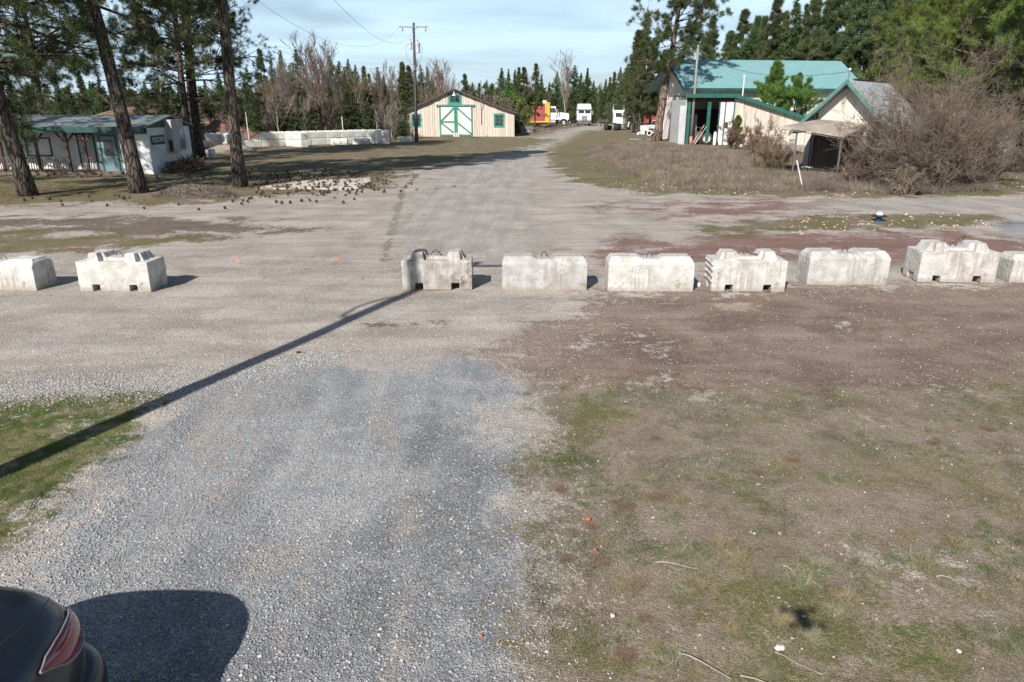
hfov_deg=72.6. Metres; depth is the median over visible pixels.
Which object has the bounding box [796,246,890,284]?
concrete block
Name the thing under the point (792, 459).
dead weed
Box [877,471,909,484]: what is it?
grass tussock
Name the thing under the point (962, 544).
grass tussock
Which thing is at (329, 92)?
pine tree
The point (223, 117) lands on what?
bare bush
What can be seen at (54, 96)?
fir tree
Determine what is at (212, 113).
bare bush
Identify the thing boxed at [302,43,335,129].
bare tree
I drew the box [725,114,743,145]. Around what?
young pine
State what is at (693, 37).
pine tree
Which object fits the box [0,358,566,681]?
gravel stones
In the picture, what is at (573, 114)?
fir tree
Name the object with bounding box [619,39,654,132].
pine tree
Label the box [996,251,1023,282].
concrete block
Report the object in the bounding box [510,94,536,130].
fir tree
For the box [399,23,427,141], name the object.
utility pole
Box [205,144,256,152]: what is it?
soil mound
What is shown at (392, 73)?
bare tree
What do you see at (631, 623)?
grass tussock
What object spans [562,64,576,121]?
bare tree
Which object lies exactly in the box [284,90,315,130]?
pine tree
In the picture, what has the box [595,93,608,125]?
pine tree
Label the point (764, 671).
grass tussock
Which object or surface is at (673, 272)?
concrete block
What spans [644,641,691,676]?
grass tussock
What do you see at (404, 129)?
fir tree
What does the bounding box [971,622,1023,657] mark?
grass tussock
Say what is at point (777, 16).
pine tree
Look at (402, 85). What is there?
pine tree
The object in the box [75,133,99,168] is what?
door
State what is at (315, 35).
power line
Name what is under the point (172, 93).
fir tree
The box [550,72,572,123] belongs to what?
fir tree
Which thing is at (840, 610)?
grass tussock
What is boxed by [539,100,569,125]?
semi truck
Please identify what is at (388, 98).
fir tree
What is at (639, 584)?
dead weed
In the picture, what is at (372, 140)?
concrete block
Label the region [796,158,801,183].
marker stake
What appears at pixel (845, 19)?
pine tree
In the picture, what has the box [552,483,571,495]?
dead weed
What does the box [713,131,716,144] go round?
gas bottle
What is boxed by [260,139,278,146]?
concrete block
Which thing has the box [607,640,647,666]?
dead weed
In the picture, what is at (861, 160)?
bare bush
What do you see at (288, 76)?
bare tree
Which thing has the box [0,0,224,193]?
pine tree
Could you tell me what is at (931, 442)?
dead weed
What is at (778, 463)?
grass tussock
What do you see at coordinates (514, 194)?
ground
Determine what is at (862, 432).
grass tussock
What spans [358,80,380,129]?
fir tree
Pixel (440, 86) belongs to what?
bare tree
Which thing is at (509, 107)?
bare bush
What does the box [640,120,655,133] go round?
pickup truck
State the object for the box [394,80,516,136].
barn
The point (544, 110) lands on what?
container
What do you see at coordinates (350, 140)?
concrete block
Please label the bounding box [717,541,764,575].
grass tussock
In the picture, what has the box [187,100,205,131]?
pine tree
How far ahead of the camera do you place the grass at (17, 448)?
7.90 m
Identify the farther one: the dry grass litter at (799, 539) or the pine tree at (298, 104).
the pine tree at (298, 104)
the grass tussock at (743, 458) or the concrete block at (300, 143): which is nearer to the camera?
the grass tussock at (743, 458)
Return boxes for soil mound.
[96,106,276,140]
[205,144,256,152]
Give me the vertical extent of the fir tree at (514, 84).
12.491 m
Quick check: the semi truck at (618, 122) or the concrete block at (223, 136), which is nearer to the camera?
the concrete block at (223, 136)
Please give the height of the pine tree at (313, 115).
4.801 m
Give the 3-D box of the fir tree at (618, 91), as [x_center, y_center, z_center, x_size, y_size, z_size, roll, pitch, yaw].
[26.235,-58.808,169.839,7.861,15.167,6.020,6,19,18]
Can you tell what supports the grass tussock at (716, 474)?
on the ground at (514, 194)
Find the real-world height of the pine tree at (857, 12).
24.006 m
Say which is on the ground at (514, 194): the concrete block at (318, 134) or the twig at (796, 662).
the twig at (796, 662)
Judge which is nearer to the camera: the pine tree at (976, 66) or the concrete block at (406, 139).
the concrete block at (406, 139)
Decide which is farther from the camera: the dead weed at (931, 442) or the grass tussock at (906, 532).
the dead weed at (931, 442)
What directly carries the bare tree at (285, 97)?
on the ground at (514, 194)
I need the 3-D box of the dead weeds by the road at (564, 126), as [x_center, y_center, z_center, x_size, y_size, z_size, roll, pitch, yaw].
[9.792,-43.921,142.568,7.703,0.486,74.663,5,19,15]
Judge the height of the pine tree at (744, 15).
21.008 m
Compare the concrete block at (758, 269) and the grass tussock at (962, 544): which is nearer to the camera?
the grass tussock at (962, 544)
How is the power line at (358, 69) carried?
attached to the utility pole at (416, 47)
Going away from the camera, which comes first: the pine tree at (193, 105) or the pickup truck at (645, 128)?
the pine tree at (193, 105)
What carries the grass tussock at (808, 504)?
on the ground at (514, 194)
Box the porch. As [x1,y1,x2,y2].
[779,119,862,173]
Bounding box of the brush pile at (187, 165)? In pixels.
[159,150,216,173]
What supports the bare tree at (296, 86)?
on the ground at (514, 194)
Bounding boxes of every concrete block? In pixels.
[0,254,57,290]
[75,249,167,291]
[204,133,220,140]
[207,141,220,148]
[220,133,228,140]
[244,139,261,146]
[258,131,277,139]
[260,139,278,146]
[277,131,286,138]
[278,139,285,145]
[285,131,292,138]
[286,139,293,146]
[293,131,310,137]
[293,132,307,139]
[293,140,307,146]
[309,130,325,137]
[310,138,325,144]
[324,130,340,137]
[326,137,340,143]
[330,138,347,144]
[339,130,354,136]
[340,137,354,143]
[353,138,369,143]
[354,129,366,136]
[367,130,375,136]
[367,137,375,142]
[375,130,389,136]
[375,137,389,143]
[398,136,413,141]
[401,249,472,289]
[502,251,586,289]
[604,251,694,291]
[703,248,787,291]
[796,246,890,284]
[902,235,1000,282]
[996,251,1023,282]
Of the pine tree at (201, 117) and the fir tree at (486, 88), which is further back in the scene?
the fir tree at (486, 88)
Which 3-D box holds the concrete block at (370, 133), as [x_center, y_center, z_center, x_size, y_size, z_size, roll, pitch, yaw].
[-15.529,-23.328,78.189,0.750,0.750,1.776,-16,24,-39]
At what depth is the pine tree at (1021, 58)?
92.22 m
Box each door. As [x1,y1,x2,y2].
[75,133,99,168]
[98,135,121,170]
[439,107,455,135]
[456,107,472,135]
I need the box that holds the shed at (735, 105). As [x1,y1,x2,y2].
[669,75,805,144]
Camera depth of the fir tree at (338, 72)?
110.31 m
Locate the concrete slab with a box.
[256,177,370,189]
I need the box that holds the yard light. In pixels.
[871,212,887,220]
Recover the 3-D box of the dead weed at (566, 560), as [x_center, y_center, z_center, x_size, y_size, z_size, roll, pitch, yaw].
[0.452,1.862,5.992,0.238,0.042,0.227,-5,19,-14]
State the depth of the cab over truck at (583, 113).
154.13 m
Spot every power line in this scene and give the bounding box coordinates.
[191,17,369,105]
[258,1,397,46]
[267,64,410,70]
[700,54,848,75]
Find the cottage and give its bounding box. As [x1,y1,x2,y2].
[788,68,918,166]
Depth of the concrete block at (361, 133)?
78.20 m
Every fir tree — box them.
[53,85,66,114]
[54,85,66,114]
[66,91,78,114]
[81,81,99,114]
[89,76,112,114]
[139,82,153,105]
[169,86,175,103]
[212,72,224,93]
[215,82,221,102]
[242,66,254,99]
[245,89,265,133]
[268,59,283,103]
[270,87,298,130]
[274,50,295,86]
[283,49,311,110]
[294,95,312,130]
[318,56,336,129]
[326,61,343,130]
[335,66,350,129]
[337,71,370,129]
[341,59,351,127]
[348,65,375,114]
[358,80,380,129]
[370,67,382,113]
[377,76,397,133]
[377,77,397,135]
[390,96,420,138]
[417,67,428,104]
[422,67,436,102]
[469,82,476,96]
[483,79,488,96]
[490,68,516,98]
[492,81,530,125]
[506,69,512,88]
[510,69,519,95]
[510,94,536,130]
[537,75,546,100]
[544,82,553,98]
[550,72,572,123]
[558,65,579,122]
[569,73,585,122]
[575,68,596,122]
[592,81,598,121]
[597,79,611,118]
[602,64,636,125]
[605,67,631,123]
[732,26,763,59]
[773,0,804,60]
[788,3,814,60]
[841,0,893,74]
[899,18,933,108]
[981,43,1023,126]
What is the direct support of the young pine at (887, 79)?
on the ground at (514, 194)
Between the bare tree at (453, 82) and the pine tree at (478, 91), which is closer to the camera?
the bare tree at (453, 82)
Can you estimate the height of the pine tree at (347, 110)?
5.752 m
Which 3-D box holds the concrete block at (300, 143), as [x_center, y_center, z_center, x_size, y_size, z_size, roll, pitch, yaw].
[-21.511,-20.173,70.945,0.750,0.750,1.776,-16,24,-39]
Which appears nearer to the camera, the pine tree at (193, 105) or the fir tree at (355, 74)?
the pine tree at (193, 105)
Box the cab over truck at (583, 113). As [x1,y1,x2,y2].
[576,102,592,125]
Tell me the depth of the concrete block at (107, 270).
14.75 m
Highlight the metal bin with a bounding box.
[519,126,532,132]
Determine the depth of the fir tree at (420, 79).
126.40 m
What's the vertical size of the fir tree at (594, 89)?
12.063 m
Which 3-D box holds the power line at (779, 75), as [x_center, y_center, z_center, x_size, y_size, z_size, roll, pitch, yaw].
[19.499,-22.834,56.518,0.030,3.497,34.399,0,18,-1]
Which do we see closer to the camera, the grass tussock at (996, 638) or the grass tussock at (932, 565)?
the grass tussock at (996, 638)
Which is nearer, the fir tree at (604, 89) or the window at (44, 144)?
the window at (44, 144)
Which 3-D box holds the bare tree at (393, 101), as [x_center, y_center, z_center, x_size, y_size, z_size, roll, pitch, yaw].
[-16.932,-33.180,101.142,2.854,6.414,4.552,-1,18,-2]
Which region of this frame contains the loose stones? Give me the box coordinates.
[0,265,1023,681]
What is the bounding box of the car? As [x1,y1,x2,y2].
[0,586,107,681]
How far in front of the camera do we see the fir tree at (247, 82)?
107.60 m
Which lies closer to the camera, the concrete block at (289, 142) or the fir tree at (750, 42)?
the concrete block at (289, 142)
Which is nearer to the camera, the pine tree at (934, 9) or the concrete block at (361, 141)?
the pine tree at (934, 9)
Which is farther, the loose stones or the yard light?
the yard light
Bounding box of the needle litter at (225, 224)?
[0,172,427,273]
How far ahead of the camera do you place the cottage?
42.13 m
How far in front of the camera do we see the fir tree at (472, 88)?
169.04 m
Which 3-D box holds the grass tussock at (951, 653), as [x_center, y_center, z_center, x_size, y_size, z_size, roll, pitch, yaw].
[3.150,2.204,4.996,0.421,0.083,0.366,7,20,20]
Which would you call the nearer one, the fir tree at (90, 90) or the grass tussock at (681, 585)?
the grass tussock at (681, 585)
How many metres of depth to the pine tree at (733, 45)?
124.60 m
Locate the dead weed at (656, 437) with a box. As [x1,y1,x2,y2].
[650,433,663,440]
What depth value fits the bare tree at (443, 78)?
110.17 m
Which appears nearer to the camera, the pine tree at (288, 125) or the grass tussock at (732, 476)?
the grass tussock at (732, 476)
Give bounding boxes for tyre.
[646,126,653,135]
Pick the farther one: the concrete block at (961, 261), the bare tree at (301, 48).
the bare tree at (301, 48)
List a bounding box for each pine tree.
[0,0,121,114]
[0,0,152,196]
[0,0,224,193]
[0,6,12,29]
[8,87,20,112]
[25,79,44,114]
[75,72,97,114]
[81,0,278,158]
[116,0,267,158]
[119,69,134,106]
[159,92,171,114]
[169,97,182,119]
[175,93,180,115]
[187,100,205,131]
[199,99,210,120]
[201,81,208,97]
[217,0,255,187]
[237,96,249,132]
[254,47,274,117]
[255,92,276,129]
[270,100,296,131]
[279,104,294,130]
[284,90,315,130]
[300,100,322,130]
[326,87,338,129]
[336,92,359,129]
[358,102,377,129]
[361,66,375,115]
[395,61,413,111]
[402,65,420,107]
[461,73,469,93]
[477,82,482,99]
[515,67,522,95]
[517,67,534,114]
[528,62,549,127]
[549,94,562,112]
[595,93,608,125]
[602,77,612,118]
[605,71,616,116]
[614,29,657,132]
[619,0,733,140]
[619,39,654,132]
[622,12,658,124]
[627,92,651,128]
[632,36,660,124]
[698,17,721,59]
[718,30,735,59]
[721,33,736,59]
[725,7,753,59]
[727,40,739,59]
[748,15,761,54]
[750,0,787,59]
[753,15,769,57]
[769,25,782,56]
[779,10,790,52]
[789,0,825,60]
[806,0,853,66]
[828,1,860,77]
[831,0,881,79]
[852,0,901,93]
[856,0,1012,115]
[861,0,915,86]
[871,0,927,104]
[897,0,1023,172]
[897,5,954,116]
[903,0,1023,120]
[923,26,999,101]
[984,19,1023,123]
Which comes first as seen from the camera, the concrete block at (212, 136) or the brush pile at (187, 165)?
the brush pile at (187, 165)
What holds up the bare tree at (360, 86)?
on the ground at (514, 194)
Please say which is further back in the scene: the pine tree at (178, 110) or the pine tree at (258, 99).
the pine tree at (258, 99)
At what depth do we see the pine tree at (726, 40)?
156.06 m
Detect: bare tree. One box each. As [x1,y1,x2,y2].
[204,77,215,92]
[250,76,268,96]
[263,84,279,129]
[263,85,285,130]
[266,66,293,123]
[267,77,279,124]
[271,67,298,130]
[273,56,291,104]
[273,59,299,102]
[274,73,299,128]
[279,29,327,130]
[288,41,337,129]
[293,79,308,98]
[294,69,319,130]
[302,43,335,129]
[305,61,332,130]
[308,31,338,129]
[322,64,359,100]
[324,75,345,129]
[348,71,370,129]
[368,78,380,110]
[370,62,387,129]
[378,85,394,129]
[381,60,395,107]
[385,75,402,108]
[389,91,400,114]
[405,59,439,101]
[426,56,460,99]
[430,62,453,94]
[432,68,450,94]
[448,74,461,89]
[524,68,543,102]
[548,48,575,110]
[550,62,567,112]
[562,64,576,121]
[988,106,1023,168]
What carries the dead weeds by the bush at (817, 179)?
on the ground at (514, 194)
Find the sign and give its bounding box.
[151,135,165,147]
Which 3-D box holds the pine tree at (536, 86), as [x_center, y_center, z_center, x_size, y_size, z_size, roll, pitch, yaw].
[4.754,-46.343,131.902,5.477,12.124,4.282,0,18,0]
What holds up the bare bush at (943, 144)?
on the ground at (514, 194)
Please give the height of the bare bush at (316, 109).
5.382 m
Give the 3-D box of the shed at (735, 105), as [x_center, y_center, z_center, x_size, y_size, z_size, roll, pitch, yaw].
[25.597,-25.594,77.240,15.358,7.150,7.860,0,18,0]
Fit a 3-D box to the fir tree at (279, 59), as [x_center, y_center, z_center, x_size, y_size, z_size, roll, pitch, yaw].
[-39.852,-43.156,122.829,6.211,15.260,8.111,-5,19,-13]
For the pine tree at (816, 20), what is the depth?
107.86 m
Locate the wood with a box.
[6,82,657,114]
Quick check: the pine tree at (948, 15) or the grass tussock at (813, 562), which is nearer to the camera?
the grass tussock at (813, 562)
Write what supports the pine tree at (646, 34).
on the ground at (514, 194)
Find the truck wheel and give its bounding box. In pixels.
[701,133,712,144]
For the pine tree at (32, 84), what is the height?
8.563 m
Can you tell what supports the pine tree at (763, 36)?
on the ground at (514, 194)
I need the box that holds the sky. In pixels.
[0,0,916,103]
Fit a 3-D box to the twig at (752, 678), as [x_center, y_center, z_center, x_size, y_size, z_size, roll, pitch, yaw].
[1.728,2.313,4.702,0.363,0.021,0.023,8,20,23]
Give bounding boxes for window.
[24,137,52,155]
[411,114,420,126]
[448,93,461,104]
[494,113,504,126]
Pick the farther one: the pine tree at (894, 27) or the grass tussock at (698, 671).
the pine tree at (894, 27)
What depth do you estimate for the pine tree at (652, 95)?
111.49 m
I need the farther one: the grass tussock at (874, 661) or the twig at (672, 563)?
the twig at (672, 563)
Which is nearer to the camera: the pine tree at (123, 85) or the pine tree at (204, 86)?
the pine tree at (123, 85)
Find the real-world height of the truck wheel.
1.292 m
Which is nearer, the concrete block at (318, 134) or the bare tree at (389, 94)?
the concrete block at (318, 134)
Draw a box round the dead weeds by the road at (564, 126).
[533,123,599,131]
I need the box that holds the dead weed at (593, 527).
[576,520,600,531]
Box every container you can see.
[524,102,550,123]
[644,112,655,124]
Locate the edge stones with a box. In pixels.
[37,363,269,598]
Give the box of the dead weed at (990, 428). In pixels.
[980,426,1001,432]
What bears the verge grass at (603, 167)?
on the ground at (514, 194)
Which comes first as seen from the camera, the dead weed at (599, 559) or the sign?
the dead weed at (599, 559)
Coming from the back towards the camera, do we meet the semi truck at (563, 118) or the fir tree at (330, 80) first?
the semi truck at (563, 118)
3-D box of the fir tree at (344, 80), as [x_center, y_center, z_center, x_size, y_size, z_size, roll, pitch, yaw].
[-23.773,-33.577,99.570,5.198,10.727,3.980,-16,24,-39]
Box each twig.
[655,561,694,568]
[679,652,731,678]
[740,675,764,681]
[775,651,822,674]
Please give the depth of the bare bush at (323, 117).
83.87 m
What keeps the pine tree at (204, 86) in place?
on the ground at (514, 194)
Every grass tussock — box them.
[596,535,619,548]
[609,574,643,599]
[615,613,643,631]
[635,470,671,487]
[635,632,670,658]
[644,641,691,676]
[650,506,688,527]
[660,539,710,563]
[667,492,692,505]
[669,574,705,597]
[675,566,716,598]
[678,655,712,681]
[705,467,728,483]
[706,529,745,553]
[712,615,750,637]
[713,464,760,489]
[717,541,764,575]
[729,451,763,467]
[748,660,787,681]
[764,606,800,635]
[767,459,786,468]
[779,556,838,597]
[787,544,847,581]
[788,619,834,653]
[797,498,823,511]
[812,577,880,620]
[813,591,859,623]
[816,470,844,482]
[849,636,900,678]
[850,426,876,438]
[859,570,888,591]
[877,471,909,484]
[886,523,922,543]
[886,543,944,574]
[907,553,952,579]
[922,634,975,666]
[923,571,966,589]
[937,529,980,556]
[956,583,1002,605]
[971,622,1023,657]
[991,507,1012,517]
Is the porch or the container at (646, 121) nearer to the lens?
the porch
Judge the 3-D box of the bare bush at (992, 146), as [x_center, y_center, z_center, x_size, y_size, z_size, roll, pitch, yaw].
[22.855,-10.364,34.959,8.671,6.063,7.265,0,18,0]
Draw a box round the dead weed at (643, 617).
[633,608,657,624]
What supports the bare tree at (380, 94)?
on the ground at (514, 194)
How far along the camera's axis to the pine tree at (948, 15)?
97.67 m
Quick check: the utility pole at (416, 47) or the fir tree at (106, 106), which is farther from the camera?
the fir tree at (106, 106)
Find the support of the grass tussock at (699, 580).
on the ground at (514, 194)
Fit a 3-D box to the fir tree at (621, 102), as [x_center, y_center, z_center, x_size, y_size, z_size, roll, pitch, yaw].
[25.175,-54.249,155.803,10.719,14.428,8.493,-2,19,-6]
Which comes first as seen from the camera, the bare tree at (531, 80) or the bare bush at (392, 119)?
the bare bush at (392, 119)
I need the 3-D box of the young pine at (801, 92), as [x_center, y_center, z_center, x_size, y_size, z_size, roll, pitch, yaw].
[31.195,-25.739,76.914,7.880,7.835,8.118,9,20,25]
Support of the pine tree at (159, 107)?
on the ground at (514, 194)
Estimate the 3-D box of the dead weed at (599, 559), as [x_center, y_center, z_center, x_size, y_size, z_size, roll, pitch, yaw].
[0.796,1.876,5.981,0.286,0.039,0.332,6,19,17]
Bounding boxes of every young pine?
[514,121,520,134]
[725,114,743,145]
[750,59,792,111]
[776,72,823,115]
[883,74,894,84]
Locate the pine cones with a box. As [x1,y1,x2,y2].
[165,162,454,198]
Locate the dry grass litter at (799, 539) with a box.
[501,366,1023,681]
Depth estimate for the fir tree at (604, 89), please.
225.75 m
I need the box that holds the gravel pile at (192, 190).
[148,182,239,198]
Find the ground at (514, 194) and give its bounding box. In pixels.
[0,118,1023,681]
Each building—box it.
[0,115,193,174]
[647,59,857,138]
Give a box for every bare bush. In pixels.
[199,99,225,123]
[215,109,247,124]
[243,93,295,129]
[260,105,282,128]
[300,101,335,129]
[301,96,330,129]
[317,91,355,130]
[369,103,394,129]
[375,101,405,141]
[483,94,512,107]
[484,90,503,106]
[503,98,528,121]
[717,117,747,148]
[741,114,784,156]
[748,116,801,170]
[821,105,919,180]
[823,16,1023,192]
[832,155,879,183]
[843,130,889,173]
[882,163,935,194]
[894,69,1023,187]
[972,139,1023,180]
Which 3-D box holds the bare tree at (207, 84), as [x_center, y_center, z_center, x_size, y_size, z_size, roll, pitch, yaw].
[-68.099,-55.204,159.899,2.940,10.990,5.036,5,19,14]
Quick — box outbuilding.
[953,127,1017,169]
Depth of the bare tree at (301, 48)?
85.44 m
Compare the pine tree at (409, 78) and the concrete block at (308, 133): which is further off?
the pine tree at (409, 78)
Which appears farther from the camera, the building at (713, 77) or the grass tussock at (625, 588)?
the building at (713, 77)
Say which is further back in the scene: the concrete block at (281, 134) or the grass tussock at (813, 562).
the concrete block at (281, 134)
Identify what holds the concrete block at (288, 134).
on the concrete block at (289, 142)
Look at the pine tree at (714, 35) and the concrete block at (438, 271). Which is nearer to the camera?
the concrete block at (438, 271)
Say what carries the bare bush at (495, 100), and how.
on the ground at (514, 194)
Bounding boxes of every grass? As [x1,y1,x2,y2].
[0,169,424,231]
[0,388,160,552]
[522,381,1023,668]
[532,146,1023,194]
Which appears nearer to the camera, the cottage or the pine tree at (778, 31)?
the cottage
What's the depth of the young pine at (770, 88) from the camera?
75.06 m
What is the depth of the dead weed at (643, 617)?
5.34 m
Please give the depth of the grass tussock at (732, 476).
7.28 m
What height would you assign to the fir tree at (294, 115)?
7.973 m
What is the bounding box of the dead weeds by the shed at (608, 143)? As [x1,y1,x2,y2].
[582,139,714,151]
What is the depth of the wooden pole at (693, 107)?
73.68 m
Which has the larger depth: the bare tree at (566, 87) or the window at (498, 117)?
the bare tree at (566, 87)
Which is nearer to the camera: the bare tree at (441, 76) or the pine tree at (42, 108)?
the pine tree at (42, 108)
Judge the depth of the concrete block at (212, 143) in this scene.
67.87 m
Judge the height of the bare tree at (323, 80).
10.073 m
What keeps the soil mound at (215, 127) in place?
on the ground at (514, 194)
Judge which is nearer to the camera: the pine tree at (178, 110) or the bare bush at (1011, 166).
the bare bush at (1011, 166)
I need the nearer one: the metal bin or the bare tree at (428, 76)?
the metal bin
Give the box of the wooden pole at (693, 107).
[689,45,698,144]
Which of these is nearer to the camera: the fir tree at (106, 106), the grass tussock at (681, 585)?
the grass tussock at (681, 585)
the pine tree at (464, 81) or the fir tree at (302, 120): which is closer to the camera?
the fir tree at (302, 120)
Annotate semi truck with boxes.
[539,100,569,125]
[604,105,631,129]
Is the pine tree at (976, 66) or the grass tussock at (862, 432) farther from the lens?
the pine tree at (976, 66)
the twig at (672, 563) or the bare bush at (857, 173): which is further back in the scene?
the bare bush at (857, 173)
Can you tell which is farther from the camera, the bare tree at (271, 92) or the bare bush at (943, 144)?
the bare tree at (271, 92)
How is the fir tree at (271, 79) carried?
on the ground at (514, 194)
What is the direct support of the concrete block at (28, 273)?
on the ground at (514, 194)
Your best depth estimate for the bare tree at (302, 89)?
93.53 m
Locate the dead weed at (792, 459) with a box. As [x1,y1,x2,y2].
[782,456,799,462]
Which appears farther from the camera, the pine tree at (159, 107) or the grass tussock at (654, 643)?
the pine tree at (159, 107)
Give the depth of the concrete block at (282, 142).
72.45 m
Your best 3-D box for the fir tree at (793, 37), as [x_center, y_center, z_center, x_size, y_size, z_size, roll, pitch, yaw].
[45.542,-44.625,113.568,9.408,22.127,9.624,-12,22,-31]
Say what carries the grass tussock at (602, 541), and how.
on the ground at (514, 194)
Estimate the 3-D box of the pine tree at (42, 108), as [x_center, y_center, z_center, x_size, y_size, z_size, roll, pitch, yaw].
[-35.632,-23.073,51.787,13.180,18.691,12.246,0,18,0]
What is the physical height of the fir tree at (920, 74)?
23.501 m
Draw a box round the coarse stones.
[0,331,372,424]
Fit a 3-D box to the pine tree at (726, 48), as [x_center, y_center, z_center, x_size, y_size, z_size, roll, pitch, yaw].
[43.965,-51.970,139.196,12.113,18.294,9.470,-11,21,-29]
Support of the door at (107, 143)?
in the office building at (77, 144)
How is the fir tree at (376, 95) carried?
on the ground at (514, 194)
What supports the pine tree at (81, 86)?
on the ground at (514, 194)
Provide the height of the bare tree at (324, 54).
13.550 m
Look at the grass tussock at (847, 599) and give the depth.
5.52 m
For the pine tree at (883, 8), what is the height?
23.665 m
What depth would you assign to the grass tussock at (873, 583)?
5.71 m
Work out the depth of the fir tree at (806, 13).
116.43 m
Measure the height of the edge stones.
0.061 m
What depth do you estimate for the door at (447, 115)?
96.22 m
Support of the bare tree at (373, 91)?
on the ground at (514, 194)
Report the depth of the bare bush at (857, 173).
35.27 m
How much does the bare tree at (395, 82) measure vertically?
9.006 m
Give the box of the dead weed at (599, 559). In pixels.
[590,551,615,568]
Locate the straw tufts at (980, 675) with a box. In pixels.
[509,363,1023,681]
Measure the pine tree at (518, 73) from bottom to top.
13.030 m
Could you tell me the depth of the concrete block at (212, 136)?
67.76 m
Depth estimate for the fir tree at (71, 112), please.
92.49 m
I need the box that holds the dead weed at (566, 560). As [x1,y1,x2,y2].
[553,553,576,563]
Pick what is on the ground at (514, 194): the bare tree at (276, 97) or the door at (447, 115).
the bare tree at (276, 97)
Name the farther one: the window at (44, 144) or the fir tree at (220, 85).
the fir tree at (220, 85)
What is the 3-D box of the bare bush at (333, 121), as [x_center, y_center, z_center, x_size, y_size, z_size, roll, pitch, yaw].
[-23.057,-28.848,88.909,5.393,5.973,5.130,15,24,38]
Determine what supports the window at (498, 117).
in the barn
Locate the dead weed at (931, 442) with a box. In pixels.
[927,439,937,444]
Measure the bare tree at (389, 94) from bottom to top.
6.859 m
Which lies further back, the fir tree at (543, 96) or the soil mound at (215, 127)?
the fir tree at (543, 96)
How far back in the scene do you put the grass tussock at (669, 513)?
6.61 m
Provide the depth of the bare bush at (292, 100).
86.43 m
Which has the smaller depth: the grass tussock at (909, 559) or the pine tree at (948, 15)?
the grass tussock at (909, 559)
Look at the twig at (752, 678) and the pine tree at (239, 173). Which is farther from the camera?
the pine tree at (239, 173)
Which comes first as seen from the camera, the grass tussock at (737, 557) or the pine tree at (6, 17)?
the grass tussock at (737, 557)
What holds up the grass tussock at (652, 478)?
on the ground at (514, 194)
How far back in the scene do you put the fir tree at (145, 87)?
84.57 m
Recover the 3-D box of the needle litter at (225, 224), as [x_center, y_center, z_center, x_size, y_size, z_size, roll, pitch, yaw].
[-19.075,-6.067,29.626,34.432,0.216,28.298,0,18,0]
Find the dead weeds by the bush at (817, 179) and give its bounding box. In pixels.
[789,166,1002,194]
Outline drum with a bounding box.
[208,149,215,157]
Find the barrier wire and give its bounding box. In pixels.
[42,252,742,257]
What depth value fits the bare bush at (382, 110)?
83.98 m
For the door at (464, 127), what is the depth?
96.29 m
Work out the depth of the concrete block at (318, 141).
75.03 m
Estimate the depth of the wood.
339.62 m
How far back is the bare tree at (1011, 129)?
41.74 m
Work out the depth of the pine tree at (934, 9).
58.05 m
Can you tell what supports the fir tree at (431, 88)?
on the ground at (514, 194)
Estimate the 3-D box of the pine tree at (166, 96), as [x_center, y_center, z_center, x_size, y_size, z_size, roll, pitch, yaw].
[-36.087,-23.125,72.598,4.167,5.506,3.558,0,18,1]
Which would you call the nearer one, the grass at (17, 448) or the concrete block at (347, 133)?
the grass at (17, 448)
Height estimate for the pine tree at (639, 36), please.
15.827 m
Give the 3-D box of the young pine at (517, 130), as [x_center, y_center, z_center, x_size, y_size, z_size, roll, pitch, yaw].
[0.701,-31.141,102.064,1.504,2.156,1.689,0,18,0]
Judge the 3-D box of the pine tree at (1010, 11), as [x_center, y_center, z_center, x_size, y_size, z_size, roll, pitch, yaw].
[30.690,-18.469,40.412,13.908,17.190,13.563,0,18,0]
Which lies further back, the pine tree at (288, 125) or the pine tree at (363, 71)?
the pine tree at (363, 71)
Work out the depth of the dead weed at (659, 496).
6.96 m
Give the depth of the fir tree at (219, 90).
90.23 m
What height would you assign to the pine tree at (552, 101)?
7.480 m
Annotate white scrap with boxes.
[774,643,785,650]
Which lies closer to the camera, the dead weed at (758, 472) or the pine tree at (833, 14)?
the dead weed at (758, 472)
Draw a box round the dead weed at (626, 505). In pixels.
[617,499,636,511]
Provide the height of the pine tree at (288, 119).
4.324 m
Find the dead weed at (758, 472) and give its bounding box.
[753,470,763,475]
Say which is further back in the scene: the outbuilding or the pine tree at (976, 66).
the pine tree at (976, 66)
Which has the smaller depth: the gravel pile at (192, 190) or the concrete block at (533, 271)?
the concrete block at (533, 271)
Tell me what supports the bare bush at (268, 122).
on the ground at (514, 194)
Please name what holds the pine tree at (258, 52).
on the ground at (514, 194)
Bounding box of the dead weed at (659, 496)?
[645,491,670,502]
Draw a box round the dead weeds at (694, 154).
[583,142,802,191]
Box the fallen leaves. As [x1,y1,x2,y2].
[585,174,1023,234]
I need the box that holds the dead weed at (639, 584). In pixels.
[626,575,649,592]

